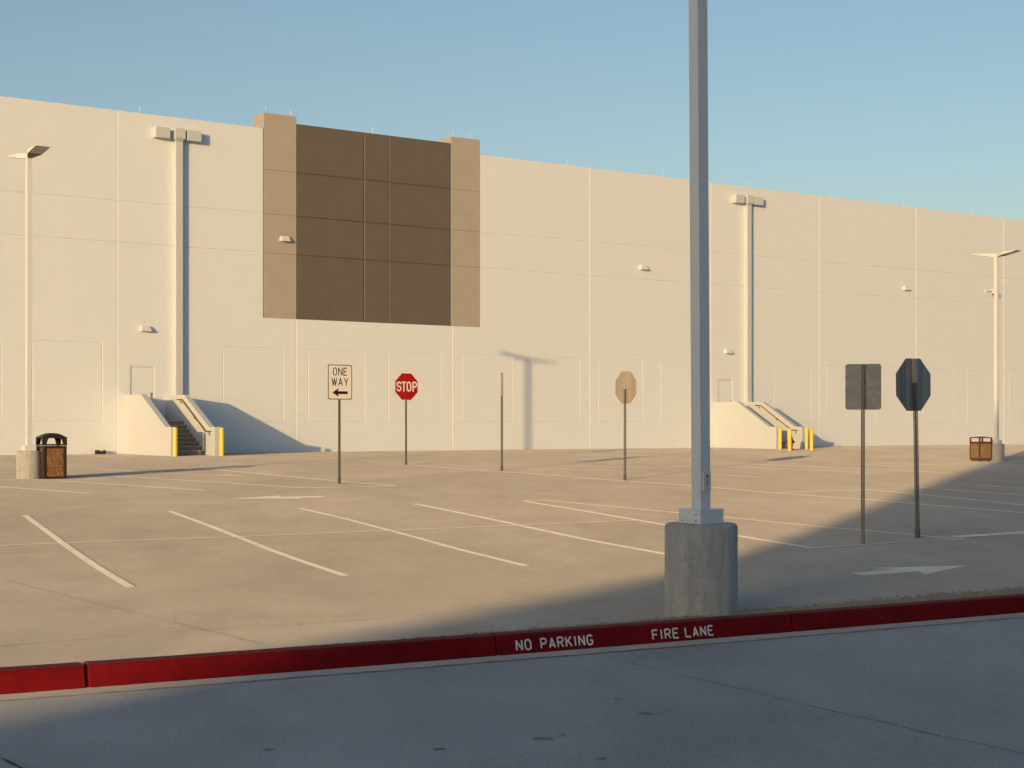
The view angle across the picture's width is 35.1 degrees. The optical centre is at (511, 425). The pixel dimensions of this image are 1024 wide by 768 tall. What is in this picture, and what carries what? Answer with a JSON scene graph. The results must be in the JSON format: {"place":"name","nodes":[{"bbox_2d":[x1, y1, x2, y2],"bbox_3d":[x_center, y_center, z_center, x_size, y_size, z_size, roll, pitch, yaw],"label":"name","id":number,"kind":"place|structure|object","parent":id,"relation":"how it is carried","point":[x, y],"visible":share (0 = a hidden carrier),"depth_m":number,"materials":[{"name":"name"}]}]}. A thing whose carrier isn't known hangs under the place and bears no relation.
{"place":"outdoors","nodes":[
{"label":"outdoors","id":0,"kind":"place"},
{"bbox_2d":[0,444,1023,666],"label":"parking lot","id":1,"kind":"structure","parent":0,"point":[478,541],"depth_m":26.47,"materials":[{"name":"concrete"}]},
{"bbox_2d":[8,144,49,478],"bbox_3d":[-12.932,-2.850,43.354,0.650,9.025,2.120,0,0,-36],"label":"lamp post","id":2,"kind":"object","parent":1,"relation":"on","point":[28,460],"visible":0.94,"depth_m":43.30,"materials":[{"name":"metal"}]},
{"bbox_2d":[36,433,66,478],"bbox_3d":[-12.396,0.802,43.603,0.652,1.223,0.652,0,0,-33],"label":"litter bin","id":3,"kind":"object","parent":1,"relation":"on","point":[53,462],"visible":0.98,"depth_m":43.36,"materials":[{"name":"brown plastic"}]},
{"bbox_2d":[95,450,105,453],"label":"bait box","id":4,"kind":"object","parent":1,"relation":"on","point":[100,452],"visible":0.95,"depth_m":65.21,"materials":[{"name":"black plastic"}]},
{"bbox_2d":[124,394,219,455],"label":"staircase","id":5,"kind":"structure","parent":1,"relation":"on","point":[148,428],"depth_m":64.75,"materials":[{"name":"paint"}]},
{"bbox_2d":[173,427,177,455],"bbox_3d":[-12.975,0.643,62.433,0.176,1.169,0.176,0,0,0],"label":"bollard","id":6,"kind":"object","parent":1,"relation":"on","point":[175,441],"visible":0.88,"depth_m":62.36,"materials":[{"name":"yellow metal"}]},
{"bbox_2d":[219,428,223,455],"bbox_3d":[-11.393,0.645,63.598,0.176,1.164,0.176,0,0,0],"label":"bollard","id":7,"kind":"object","parent":1,"relation":"on","point":[221,441],"visible":0.86,"depth_m":63.52,"materials":[{"name":"yellow metal"}]},
{"bbox_2d":[328,364,351,483],"bbox_3d":[-4.491,-0.025,42.155,0.732,3.142,0.071,0,0,-36],"label":"street sign","id":8,"kind":"object","parent":1,"relation":"on","point":[339,383],"visible":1,"depth_m":42.14,"materials":[{"name":"metal"}]},
{"bbox_2d":[395,373,417,464],"bbox_3d":[-3.644,-0.219,55.723,0.931,3.192,0.072,0,0,-36],"label":"street sign","id":9,"kind":"object","parent":1,"relation":"on","point":[406,386],"visible":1,"depth_m":55.70,"materials":[{"name":"metal"}]},
{"bbox_2d":[500,373,502,470],"bbox_3d":[-0.324,-0.111,51.481,0.080,3.156,0.064,0,0,-36],"label":"sign post","id":10,"kind":"object","parent":1,"relation":"on","point":[501,395],"visible":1,"depth_m":51.46,"materials":[{"name":"grey metal"}]},
{"bbox_2d":[0,96,1023,454],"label":"warehouse","id":11,"kind":"structure","parent":1,"relation":"on","point":[242,286],"depth_m":75.54,"materials":[{"name":"beige paint"}]},
{"bbox_2d":[130,365,153,403],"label":"door","id":12,"kind":"structure","parent":11,"relation":"in","point":[141,379],"depth_m":66.71,"materials":[{"name":"beige paint"}]},
{"bbox_2d":[718,379,732,401],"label":"door","id":13,"kind":"structure","parent":11,"relation":"in","point":[725,388],"depth_m":86.29,"materials":[{"name":"beige paint"}]},
{"bbox_2d":[615,371,636,479],"bbox_3d":[3.201,0.013,45.878,0.072,3.120,0.918,0,0,-36],"label":"street sign","id":14,"kind":"object","parent":1,"relation":"on","point":[625,387],"visible":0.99,"depth_m":45.85,"materials":[{"name":"beige metal"}]},
{"bbox_2d":[232,585,1023,650],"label":"gravel","id":15,"kind":"structure","parent":1,"relation":"on","point":[970,594],"depth_m":17.24,"materials":[{"name":"stone"}]},
{"bbox_2d":[665,0,737,617],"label":"lamp post","id":16,"kind":"object","parent":1,"relation":"on","point":[701,556],"visible":0.99,"depth_m":16.43,"materials":[{"name":"metal"}]},
{"bbox_2d":[715,402,804,448],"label":"staircase","id":17,"kind":"structure","parent":1,"relation":"on","point":[748,424],"depth_m":84.26,"materials":[{"name":"paint"}]},
{"bbox_2d":[778,428,781,448],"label":"bollard","id":18,"kind":"object","parent":1,"relation":"on","point":[779,438],"visible":0.91,"depth_m":81.49,"materials":[{"name":"yellow metal"}]},
{"bbox_2d":[788,428,791,450],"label":"bollard","id":19,"kind":"object","parent":1,"relation":"on","point":[789,439],"visible":0.86,"depth_m":79.26,"materials":[{"name":"yellow metal"}]},
{"bbox_2d":[805,427,807,448],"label":"bollard","id":20,"kind":"object","parent":1,"relation":"on","point":[806,437],"visible":0.85,"depth_m":82.32,"materials":[{"name":"yellow metal"}]},
{"bbox_2d":[810,428,812,449],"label":"bollard","id":21,"kind":"object","parent":1,"relation":"on","point":[811,438],"visible":0.88,"depth_m":79.87,"materials":[{"name":"yellow metal"}]},
{"bbox_2d":[845,364,880,543],"bbox_3d":[5.720,0.476,26.408,0.579,2.975,0.074,0,0,20],"label":"street sign","id":22,"kind":"object","parent":1,"relation":"on","point":[862,387],"visible":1,"depth_m":26.40,"materials":[{"name":"metal"}]},
{"bbox_2d":[896,358,930,537],"bbox_3d":[6.925,0.401,27.776,0.901,3.119,0.074,-1,0,-36],"label":"street sign","id":23,"kind":"object","parent":1,"relation":"on","point":[913,386],"visible":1,"depth_m":27.75,"materials":[{"name":"metal"}]},
{"bbox_2d":[970,436,991,460],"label":"litter bin","id":24,"kind":"object","parent":1,"relation":"on","point":[980,450],"visible":0.99,"depth_m":65.30,"materials":[{"name":"brown wood"}]},
{"bbox_2d":[972,249,1021,461],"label":"lamp post","id":25,"kind":"object","parent":1,"relation":"on","point":[998,450],"visible":0.94,"depth_m":65.52,"materials":[{"name":"metal"}]},
{"bbox_2d":[0,617,1023,767],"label":"road","id":26,"kind":"structure","parent":0,"point":[958,687],"depth_m":11.69,"materials":[{"name":"concrete"}]},
{"bbox_2d":[0,594,1023,694],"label":"kerb","id":27,"kind":"structure","parent":26,"relation":"on","point":[66,676],"depth_m":14.47,"materials":[{"name":"red paint"}]},
{"bbox_2d":[0,612,1023,700],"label":"gutter","id":28,"kind":"object","parent":26,"relation":"on","point":[94,690],"visible":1,"depth_m":14.30,"materials":[{"name":"concrete"}]},
{"bbox_2d":[35,597,1019,756],"bbox_3d":[-0.201,2.000,14.114,8.687,0.152,8.316,0,0,0],"label":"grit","id":29,"kind":"object","parent":26,"relation":"on","point":[371,629],"visible":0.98,"depth_m":15.82,"materials":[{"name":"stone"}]},
{"bbox_2d":[0,0,1023,220],"label":"sky","id":30,"kind":"structure","parent":0,"point":[910,103],"materials":[{"name":"blue"}]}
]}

